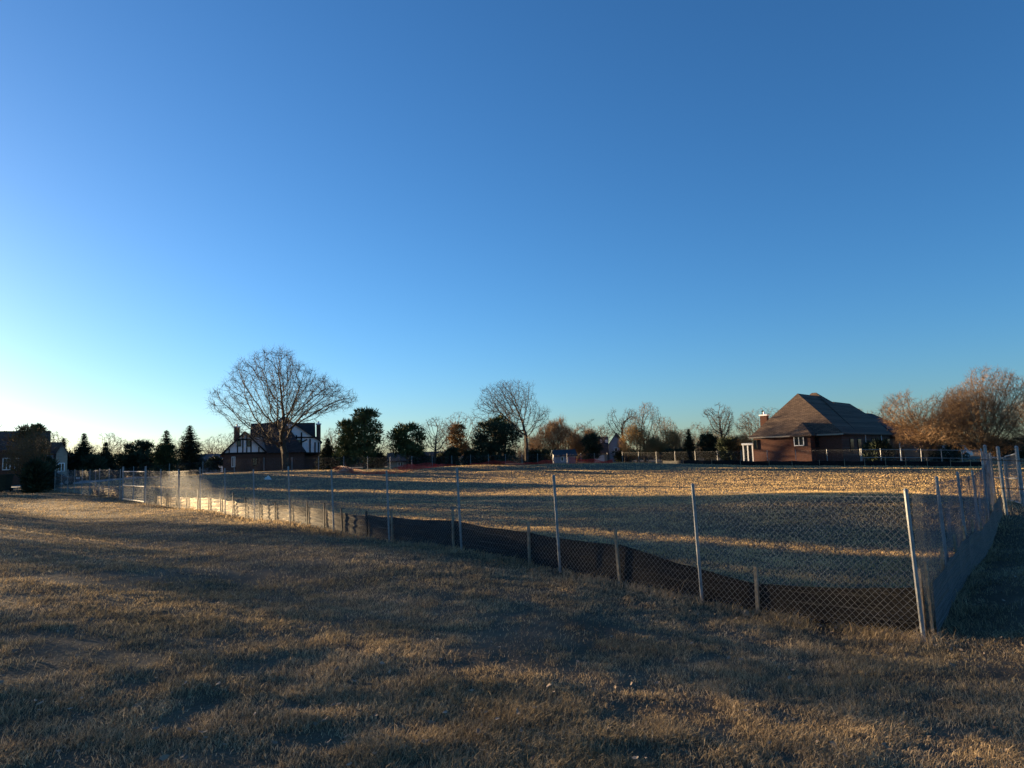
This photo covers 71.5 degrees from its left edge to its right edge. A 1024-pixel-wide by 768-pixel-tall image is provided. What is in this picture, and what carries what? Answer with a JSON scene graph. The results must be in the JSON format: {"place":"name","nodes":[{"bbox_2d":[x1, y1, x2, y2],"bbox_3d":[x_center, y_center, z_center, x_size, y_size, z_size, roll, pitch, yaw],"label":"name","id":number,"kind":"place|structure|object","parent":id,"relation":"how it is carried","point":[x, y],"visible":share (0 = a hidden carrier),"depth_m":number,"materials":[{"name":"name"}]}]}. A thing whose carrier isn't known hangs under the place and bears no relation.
{"place":"outdoors","nodes":[
{"label":"outdoors","id":0,"kind":"place"},
{"bbox_2d":[11,471,222,488],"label":"road","id":1,"kind":"structure","parent":0,"point":[81,481],"depth_m":81.22,"materials":[{"name":"grey asphalt"}]},
{"bbox_2d":[57,472,79,484],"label":"parked car","id":2,"kind":"object","parent":1,"relation":"on","point":[72,479],"visible":0.29,"depth_m":71.39,"materials":[{"name":"paint"}]},
{"bbox_2d":[0,450,1023,767],"bbox_3d":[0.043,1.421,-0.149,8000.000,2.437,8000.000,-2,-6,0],"label":"ground","id":3,"kind":"structure","parent":0,"point":[62,648],"depth_m":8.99,"materials":[{"name":"brown plant"}]},
{"bbox_2d":[1,423,55,475],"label":"oak tree","id":4,"kind":"object","parent":3,"relation":"on","point":[25,429],"visible":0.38,"depth_m":65.42,"materials":[{"name":"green plant"}]},
{"bbox_2d":[0,430,65,473],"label":"bare tree","id":5,"kind":"object","parent":3,"relation":"on","point":[26,452],"visible":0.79,"depth_m":59.41,"materials":[{"name":"brown plant"}]},
{"bbox_2d":[0,431,69,484],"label":"house","id":6,"kind":"structure","parent":3,"relation":"on","point":[62,454],"depth_m":79.98,"materials":[{"name":"brown brick"}]},
{"bbox_2d":[2,458,10,469],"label":"window","id":7,"kind":"structure","parent":6,"relation":"in","point":[4,460],"depth_m":79.44,"materials":[{"name":"white glass"}]},
{"bbox_2d":[58,463,64,471],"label":"window","id":8,"kind":"structure","parent":6,"relation":"in","point":[62,465],"depth_m":79.74,"materials":[{"name":"white glass"}]},
{"bbox_2d":[15,457,56,492],"bbox_3d":[-38.554,7.554,57.571,2.826,3.409,2.939,-2,-6,0],"label":"evergreen shrub","id":9,"kind":"object","parent":3,"relation":"on","point":[34,476],"visible":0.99,"depth_m":57.07,"materials":[{"name":"green plant"}]},
{"bbox_2d":[31,423,47,430],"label":"pine tree","id":10,"kind":"object","parent":3,"relation":"on","point":[40,425],"visible":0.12,"depth_m":87.87,"materials":[{"name":"green plant"}]},
{"bbox_2d":[21,454,62,489],"bbox_3d":[-40.614,7.676,61.578,3.107,3.695,3.562,4,-8,-42],"label":"evergreen shrub","id":11,"kind":"object","parent":3,"relation":"on","point":[52,461],"visible":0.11,"depth_m":61.83,"materials":[{"name":"green plant"}]},
{"bbox_2d":[51,431,69,443],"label":"bare tree","id":12,"kind":"object","parent":3,"relation":"on","point":[57,435],"visible":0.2,"depth_m":130.30,"materials":[{"name":"brown plant"}]},
{"bbox_2d":[67,433,99,480],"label":"spruce tree","id":13,"kind":"object","parent":3,"relation":"on","point":[82,450],"visible":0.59,"depth_m":83.10,"materials":[{"name":"green plant"}]},
{"bbox_2d":[54,468,120,498],"bbox_3d":[-30.503,7.000,50.355,0.087,2.087,24.971,3,-8,-40],"label":"chain link fence","id":14,"kind":"object","parent":3,"relation":"on","point":[74,486],"visible":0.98,"depth_m":47.81,"materials":[{"name":"metal"}]},
{"bbox_2d":[78,453,113,479],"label":"evergreen shrub","id":15,"kind":"object","parent":3,"relation":"on","point":[96,462],"visible":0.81,"depth_m":81.85,"materials":[{"name":"green plant"}]},
{"bbox_2d":[89,433,126,453],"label":"bare tree","id":16,"kind":"object","parent":3,"relation":"on","point":[116,449],"visible":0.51,"depth_m":119.94,"materials":[{"name":"brown plant"}]},
{"bbox_2d":[93,484,123,498],"bbox_3d":[-25.474,6.751,44.710,0.170,0.929,9.052,3,-8,-40],"label":"silt fence","id":17,"kind":"object","parent":3,"relation":"on","point":[115,492],"visible":0.67,"depth_m":44.39,"materials":[{"name":"fabric"}]},
{"bbox_2d":[96,442,126,478],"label":"spruce tree","id":18,"kind":"object","parent":3,"relation":"on","point":[111,462],"visible":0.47,"depth_m":85.50,"materials":[{"name":"green plant"}]},
{"bbox_2d":[114,452,136,477],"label":"evergreen shrub","id":19,"kind":"object","parent":3,"relation":"on","point":[119,459],"visible":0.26,"depth_m":90.82,"materials":[{"name":"green plant"}]},
{"bbox_2d":[121,466,146,503],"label":"metal gate","id":20,"kind":"structure","parent":3,"relation":"on","point":[128,492],"depth_m":38.32,"materials":[{"name":"metal"}]},
{"bbox_2d":[121,439,154,476],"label":"cedar tree","id":21,"kind":"object","parent":3,"relation":"on","point":[132,451],"visible":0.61,"depth_m":90.78,"materials":[{"name":"green plant"}]},
{"bbox_2d":[136,451,160,476],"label":"evergreen shrub","id":22,"kind":"object","parent":3,"relation":"on","point":[145,460],"visible":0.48,"depth_m":88.67,"materials":[{"name":"green plant"}]},
{"bbox_2d":[148,442,182,476],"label":"arborvitae","id":23,"kind":"object","parent":3,"relation":"on","point":[164,455],"visible":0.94,"depth_m":83.17,"materials":[{"name":"green plant"}]},
{"bbox_2d":[157,430,178,474],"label":"spruce tree","id":24,"kind":"object","parent":3,"relation":"on","point":[166,439],"visible":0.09,"depth_m":99.78,"materials":[{"name":"green plant"}]},
{"bbox_2d":[172,425,211,474],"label":"spruce tree","id":25,"kind":"object","parent":3,"relation":"on","point":[189,450],"visible":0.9,"depth_m":95.05,"materials":[{"name":"green plant"}]},
{"bbox_2d":[196,454,222,471],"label":"white house","id":26,"kind":"structure","parent":3,"relation":"on","point":[207,456],"depth_m":124.29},
{"bbox_2d":[203,455,222,472],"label":"evergreen shrub","id":27,"kind":"object","parent":3,"relation":"on","point":[218,462],"visible":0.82,"depth_m":110.88,"materials":[{"name":"green plant"}]},
{"bbox_2d":[200,437,225,453],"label":"bare tree","id":28,"kind":"object","parent":3,"relation":"on","point":[211,446],"visible":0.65,"depth_m":139.33,"materials":[{"name":"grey plant"}]},
{"bbox_2d":[214,432,233,452],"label":"bare tree","id":29,"kind":"object","parent":3,"relation":"on","point":[227,444],"visible":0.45,"depth_m":148.17,"materials":[{"name":"grey plant"}]},
{"bbox_2d":[220,417,321,472],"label":"half timbered house","id":30,"kind":"structure","parent":3,"relation":"on","point":[306,443],"depth_m":108.85,"materials":[{"name":"brown brick"}]},
{"bbox_2d":[206,343,358,470],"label":"bare tree","id":31,"kind":"object","parent":3,"relation":"on","point":[282,440],"visible":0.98,"depth_m":95.11,"materials":[{"name":"brown plant"}]},
{"bbox_2d":[310,438,339,469],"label":"spruce tree","id":32,"kind":"object","parent":3,"relation":"on","point":[326,453],"visible":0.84,"depth_m":94.03,"materials":[{"name":"green plant"}]},
{"bbox_2d":[321,427,338,447],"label":"bare tree","id":33,"kind":"object","parent":3,"relation":"on","point":[331,437],"visible":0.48,"depth_m":149.48,"materials":[{"name":"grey plant"}]},
{"bbox_2d":[54,453,607,489],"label":"chain link fence","id":34,"kind":"object","parent":3,"relation":"on","point":[329,464],"visible":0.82,"depth_m":77.00,"materials":[{"name":"metal"}]},
{"bbox_2d":[398,460,554,469],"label":"safety net","id":35,"kind":"object","parent":34,"relation":"attached to","point":[501,463],"visible":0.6,"depth_m":92.83,"materials":[{"name":"orange plastic"}]},
{"bbox_2d":[337,467,353,472],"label":"crumpled net","id":36,"kind":"object","parent":3,"relation":"on","point":[345,470],"visible":0.94,"depth_m":69.25,"materials":[{"name":"plastic"}]},
{"bbox_2d":[332,417,362,467],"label":"pine tree","id":37,"kind":"object","parent":3,"relation":"on","point":[342,449],"visible":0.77,"depth_m":91.90,"materials":[{"name":"green plant"}]},
{"bbox_2d":[342,406,384,468],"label":"juniper tree","id":38,"kind":"object","parent":3,"relation":"on","point":[364,426],"visible":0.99,"depth_m":91.24,"materials":[{"name":"green plant"}]},
{"bbox_2d":[366,451,388,467],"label":"evergreen shrub","id":39,"kind":"object","parent":3,"relation":"on","point":[381,460],"visible":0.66,"depth_m":99.01,"materials":[{"name":"green plant"}]},
{"bbox_2d":[372,434,393,452],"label":"bare tree","id":40,"kind":"object","parent":3,"relation":"on","point":[388,444],"visible":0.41,"depth_m":139.53,"materials":[{"name":"grey plant"}]},
{"bbox_2d":[332,464,452,474],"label":"safety net","id":41,"kind":"object","parent":3,"relation":"on","point":[357,471],"visible":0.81,"depth_m":68.93,"materials":[{"name":"orange plastic"}]},
{"bbox_2d":[386,420,427,466],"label":"pine tree","id":42,"kind":"object","parent":3,"relation":"on","point":[403,445],"visible":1,"depth_m":97.01,"materials":[{"name":"green plant"}]},
{"bbox_2d":[386,451,444,466],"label":"ranch house","id":43,"kind":"structure","parent":3,"relation":"on","point":[399,462],"depth_m":111.54,"materials":[{"name":"beige"}]},
{"bbox_2d":[408,455,431,465],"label":"evergreen shrub","id":44,"kind":"object","parent":3,"relation":"on","point":[423,458],"visible":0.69,"depth_m":106.57,"materials":[{"name":"green plant"}]},
{"bbox_2d":[418,416,454,466],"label":"bare tree","id":45,"kind":"object","parent":3,"relation":"on","point":[435,439],"visible":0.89,"depth_m":103.67,"materials":[{"name":"brown plant"}]},
{"bbox_2d":[428,450,445,464],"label":"evergreen shrub","id":46,"kind":"object","parent":3,"relation":"on","point":[440,456],"visible":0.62,"depth_m":110.18,"materials":[{"name":"green plant"}]},
{"bbox_2d":[432,433,451,450],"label":"bare tree","id":47,"kind":"object","parent":3,"relation":"on","point":[443,443],"visible":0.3,"depth_m":149.06,"materials":[{"name":"grey plant"}]},
{"bbox_2d":[443,445,462,465],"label":"evergreen shrub","id":48,"kind":"object","parent":3,"relation":"on","point":[452,453],"visible":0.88,"depth_m":95.07,"materials":[{"name":"green plant"}]},
{"bbox_2d":[446,421,469,457],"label":"oak tree","id":49,"kind":"object","parent":3,"relation":"on","point":[454,437],"visible":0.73,"depth_m":107.33,"materials":[{"name":"brown plant"}]},
{"bbox_2d":[437,411,480,443],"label":"bare tree","id":50,"kind":"object","parent":3,"relation":"on","point":[471,423],"visible":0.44,"depth_m":139.22,"materials":[{"name":"grey plant"}]},
{"bbox_2d":[460,448,480,465],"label":"evergreen shrub","id":51,"kind":"object","parent":3,"relation":"on","point":[467,460],"visible":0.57,"depth_m":102.75,"materials":[{"name":"green plant"}]},
{"bbox_2d":[465,419,523,464],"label":"juniper tree","id":52,"kind":"object","parent":3,"relation":"on","point":[492,447],"visible":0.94,"depth_m":100.08,"materials":[{"name":"green plant"}]},
{"bbox_2d":[488,414,507,455],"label":"pine tree","id":53,"kind":"object","parent":3,"relation":"on","point":[497,418],"visible":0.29,"depth_m":103.44,"materials":[{"name":"green plant"}]},
{"bbox_2d":[484,401,526,464],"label":"bare tree","id":54,"kind":"object","parent":3,"relation":"on","point":[508,416],"visible":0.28,"depth_m":111.38,"materials":[{"name":"brown plant"}]},
{"bbox_2d":[470,377,550,464],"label":"bare tree","id":55,"kind":"object","parent":3,"relation":"on","point":[509,398],"visible":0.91,"depth_m":105.66,"materials":[{"name":"brown plant"}]},
{"bbox_2d":[0,536,1022,767],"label":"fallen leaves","id":56,"kind":"object","parent":3,"relation":"on","point":[164,757],"visible":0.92,"depth_m":5.59,"materials":[{"name":"brown plant"}]},
{"bbox_2d":[522,448,542,463],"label":"evergreen shrub","id":57,"kind":"object","parent":3,"relation":"on","point":[532,453],"visible":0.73,"depth_m":111.05,"materials":[{"name":"green plant"}]},
{"bbox_2d":[144,466,925,641],"bbox_3d":[-6.997,3.742,22.316,0.116,2.452,36.696,3,-8,-40],"label":"chain link fence","id":58,"kind":"object","parent":3,"relation":"on","point":[913,558],"visible":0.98,"depth_m":12.83,"materials":[{"name":"metal"}]},
{"bbox_2d":[155,490,926,636],"bbox_3d":[-6.410,4.150,21.941,0.127,1.470,35.335,3,-8,-40],"label":"silt fence","id":59,"kind":"object","parent":3,"relation":"on","point":[837,609],"visible":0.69,"depth_m":12.00,"materials":[{"name":"black fabric"}]},
{"bbox_2d":[69,417,1022,466],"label":"woods","id":60,"kind":"object","parent":3,"relation":"on","point":[519,452],"visible":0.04,"depth_m":185.20,"materials":[{"name":"brown plant"}]},
{"bbox_2d":[528,419,566,450],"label":"twiggy shrub","id":61,"kind":"object","parent":3,"relation":"on","point":[538,443],"visible":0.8,"depth_m":126.69,"materials":[{"name":"brown plant"}]},
{"bbox_2d":[540,448,555,463],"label":"evergreen shrub","id":62,"kind":"object","parent":3,"relation":"on","point":[546,451],"visible":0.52,"depth_m":120.53,"materials":[{"name":"green plant"}]},
{"bbox_2d":[542,414,584,451],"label":"twiggy shrub","id":63,"kind":"object","parent":3,"relation":"on","point":[568,440],"visible":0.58,"depth_m":128.27,"materials":[{"name":"brown plant"}]},
{"bbox_2d":[550,449,577,462],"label":"garden shed","id":64,"kind":"structure","parent":3,"relation":"on","point":[561,454],"depth_m":115.47,"materials":[{"name":"grey"}]},
{"bbox_2d":[569,425,600,462],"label":"twiggy shrub","id":65,"kind":"object","parent":3,"relation":"on","point":[589,430],"visible":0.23,"depth_m":130.75,"materials":[{"name":"brown plant"}]},
{"bbox_2d":[573,420,608,446],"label":"bare tree","id":66,"kind":"object","parent":3,"relation":"on","point":[596,433],"visible":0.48,"depth_m":134.31,"materials":[{"name":"brown plant"}]},
{"bbox_2d":[569,457,612,463],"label":"safety net","id":67,"kind":"object","parent":3,"relation":"on","point":[608,461],"visible":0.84,"depth_m":103.10,"materials":[{"name":"red plastic"}]},
{"bbox_2d":[580,432,604,462],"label":"evergreen shrub","id":68,"kind":"object","parent":3,"relation":"on","point":[590,445],"visible":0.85,"depth_m":122.89,"materials":[{"name":"green plant"}]},
{"bbox_2d":[595,425,612,441],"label":"bare tree","id":69,"kind":"object","parent":3,"relation":"on","point":[601,435],"visible":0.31,"depth_m":163.40,"materials":[{"name":"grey plant"}]},
{"bbox_2d":[595,432,622,461],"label":"grey house","id":70,"kind":"structure","parent":3,"relation":"on","point":[611,446],"depth_m":139.36,"materials":[{"name":"grey"}]},
{"bbox_2d":[605,409,640,461],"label":"bare tree","id":71,"kind":"object","parent":3,"relation":"on","point":[622,427],"visible":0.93,"depth_m":124.75,"materials":[{"name":"brown plant"}]},
{"bbox_2d":[611,449,638,461],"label":"evergreen shrub","id":72,"kind":"object","parent":3,"relation":"on","point":[617,456],"visible":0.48,"depth_m":126.36,"materials":[{"name":"green plant"}]},
{"bbox_2d":[617,424,662,461],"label":"twiggy shrub","id":73,"kind":"object","parent":3,"relation":"on","point":[637,436],"visible":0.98,"depth_m":116.95,"materials":[{"name":"brown plant"}]},
{"bbox_2d":[628,402,662,461],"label":"bare tree","id":74,"kind":"object","parent":3,"relation":"on","point":[642,420],"visible":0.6,"depth_m":121.43,"materials":[{"name":"grey plant"}]},
{"bbox_2d":[645,427,682,457],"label":"twiggy shrub","id":75,"kind":"object","parent":3,"relation":"on","point":[672,439],"visible":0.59,"depth_m":118.78,"materials":[{"name":"brown plant"}]},
{"bbox_2d":[646,417,683,447],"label":"bare tree","id":76,"kind":"object","parent":3,"relation":"on","point":[664,427],"visible":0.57,"depth_m":127.47,"materials":[{"name":"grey plant"}]},
{"bbox_2d":[659,446,683,460],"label":"evergreen shrub","id":77,"kind":"object","parent":3,"relation":"on","point":[670,457],"visible":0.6,"depth_m":114.37,"materials":[{"name":"green plant"}]},
{"bbox_2d":[670,422,708,446],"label":"bare tree","id":78,"kind":"object","parent":3,"relation":"on","point":[684,432],"visible":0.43,"depth_m":148.53,"materials":[{"name":"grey plant"}]},
{"bbox_2d":[678,429,701,459],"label":"spruce tree","id":79,"kind":"object","parent":3,"relation":"on","point":[689,447],"visible":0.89,"depth_m":111.11,"materials":[{"name":"green plant"}]},
{"bbox_2d":[696,431,719,460],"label":"evergreen shrub","id":80,"kind":"object","parent":3,"relation":"on","point":[710,441],"visible":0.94,"depth_m":111.98,"materials":[{"name":"green plant"}]},
{"bbox_2d":[703,402,733,436],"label":"bare tree","id":81,"kind":"object","parent":3,"relation":"on","point":[720,427],"visible":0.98,"depth_m":111.52,"materials":[{"name":"brown plant"}]},
{"bbox_2d":[714,435,742,460],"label":"evergreen shrub","id":82,"kind":"object","parent":3,"relation":"on","point":[724,445],"visible":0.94,"depth_m":102.90,"materials":[{"name":"green plant"}]},
{"bbox_2d":[729,434,753,460],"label":"twiggy shrub","id":83,"kind":"object","parent":3,"relation":"on","point":[741,439],"visible":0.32,"depth_m":107.10,"materials":[{"name":"brown plant"}]},
{"bbox_2d":[622,449,861,463],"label":"chain link fence","id":84,"kind":"object","parent":3,"relation":"on","point":[746,454],"visible":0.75,"depth_m":83.12,"materials":[{"name":"metal"}]},
{"bbox_2d":[736,420,757,439],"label":"bare tree","id":85,"kind":"object","parent":3,"relation":"on","point":[746,429],"visible":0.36,"depth_m":149.58,"materials":[{"name":"grey plant"}]},
{"bbox_2d":[734,406,777,442],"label":"bare tree","id":86,"kind":"object","parent":3,"relation":"on","point":[747,423],"visible":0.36,"depth_m":120.58,"materials":[{"name":"grey plant"}]},
{"bbox_2d":[661,458,984,466],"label":"silt fence","id":87,"kind":"object","parent":3,"relation":"on","point":[871,463],"visible":0.88,"depth_m":71.61,"materials":[{"name":"black fabric"}]},
{"bbox_2d":[741,393,928,460],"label":"brick house","id":88,"kind":"structure","parent":3,"relation":"on","point":[801,424],"depth_m":89.62,"materials":[{"name":"brown brick"}]},
{"bbox_2d":[744,445,752,460],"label":"porch window","id":89,"kind":"structure","parent":88,"relation":"in","point":[749,446],"depth_m":92.49,"materials":[{"name":"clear glass"}]},
{"bbox_2d":[793,436,803,445],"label":"window","id":90,"kind":"structure","parent":88,"relation":"in","point":[798,441],"depth_m":85.89,"materials":[{"name":"white glass"}]},
{"bbox_2d":[849,438,854,450],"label":"window","id":91,"kind":"structure","parent":88,"relation":"in","point":[851,439],"depth_m":86.63,"materials":[{"name":"grey glass"}]},
{"bbox_2d":[857,438,861,450],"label":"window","id":92,"kind":"structure","parent":88,"relation":"in","point":[858,439],"depth_m":88.77,"materials":[{"name":"grey glass"}]},
{"bbox_2d":[859,436,896,460],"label":"evergreen shrub","id":93,"kind":"object","parent":3,"relation":"on","point":[876,444],"visible":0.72,"depth_m":80.83,"materials":[{"name":"green plant"}]},
{"bbox_2d":[860,448,978,461],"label":"railed fence","id":94,"kind":"object","parent":3,"relation":"on","point":[921,457],"visible":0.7,"depth_m":69.77,"materials":[{"name":"wood"}]},
{"bbox_2d":[875,385,980,460],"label":"bare tree","id":95,"kind":"object","parent":3,"relation":"on","point":[926,426],"visible":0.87,"depth_m":73.26,"materials":[{"name":"brown plant"}]},
{"bbox_2d":[918,443,967,460],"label":"evergreen shrub","id":96,"kind":"object","parent":3,"relation":"on","point":[947,457],"visible":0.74,"depth_m":94.19,"materials":[{"name":"green plant"}]},
{"bbox_2d":[911,448,996,629],"bbox_3d":[20.759,3.981,31.267,0.819,2.321,55.995,-6,-7,34],"label":"chain link fence","id":97,"kind":"object","parent":3,"relation":"on","point":[987,475],"visible":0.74,"depth_m":11.85,"materials":[{"name":"metal"}]},
{"bbox_2d":[941,445,972,457],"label":"parked van","id":98,"kind":"object","parent":3,"relation":"on","point":[969,454],"visible":0.23,"depth_m":106.71,"materials":[{"name":"white paint"}]},
{"bbox_2d":[923,488,1002,636],"bbox_3d":[9.417,3.055,14.283,0.101,1.188,14.890,-6,-7,37],"label":"silt fence","id":99,"kind":"object","parent":3,"relation":"on","point":[969,554],"visible":0.94,"depth_m":10.77,"materials":[{"name":"black fabric"}]},
{"bbox_2d":[929,365,1023,460],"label":"bare tree","id":100,"kind":"object","parent":3,"relation":"on","point":[986,420],"visible":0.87,"depth_m":71.95,"materials":[{"name":"brown plant"}]},
{"bbox_2d":[976,445,1023,514],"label":"fence","id":101,"kind":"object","parent":3,"relation":"on","point":[1019,480],"depth_m":21.82,"materials":[{"name":"metal"}]},
{"bbox_2d":[984,438,1023,458],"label":"evergreen shrub","id":102,"kind":"object","parent":3,"relation":"on","point":[1021,454],"visible":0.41,"depth_m":98.61,"materials":[{"name":"green plant"}]},
{"bbox_2d":[1001,395,1023,439],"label":"bare tree","id":103,"kind":"object","parent":3,"relation":"on","point":[1021,424],"visible":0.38,"depth_m":76.71,"materials":[{"name":"brown plant"}]},
{"bbox_2d":[0,0,1023,456],"label":"sky","id":104,"kind":"structure","parent":0,"point":[682,208],"materials":[{"name":"blue"}]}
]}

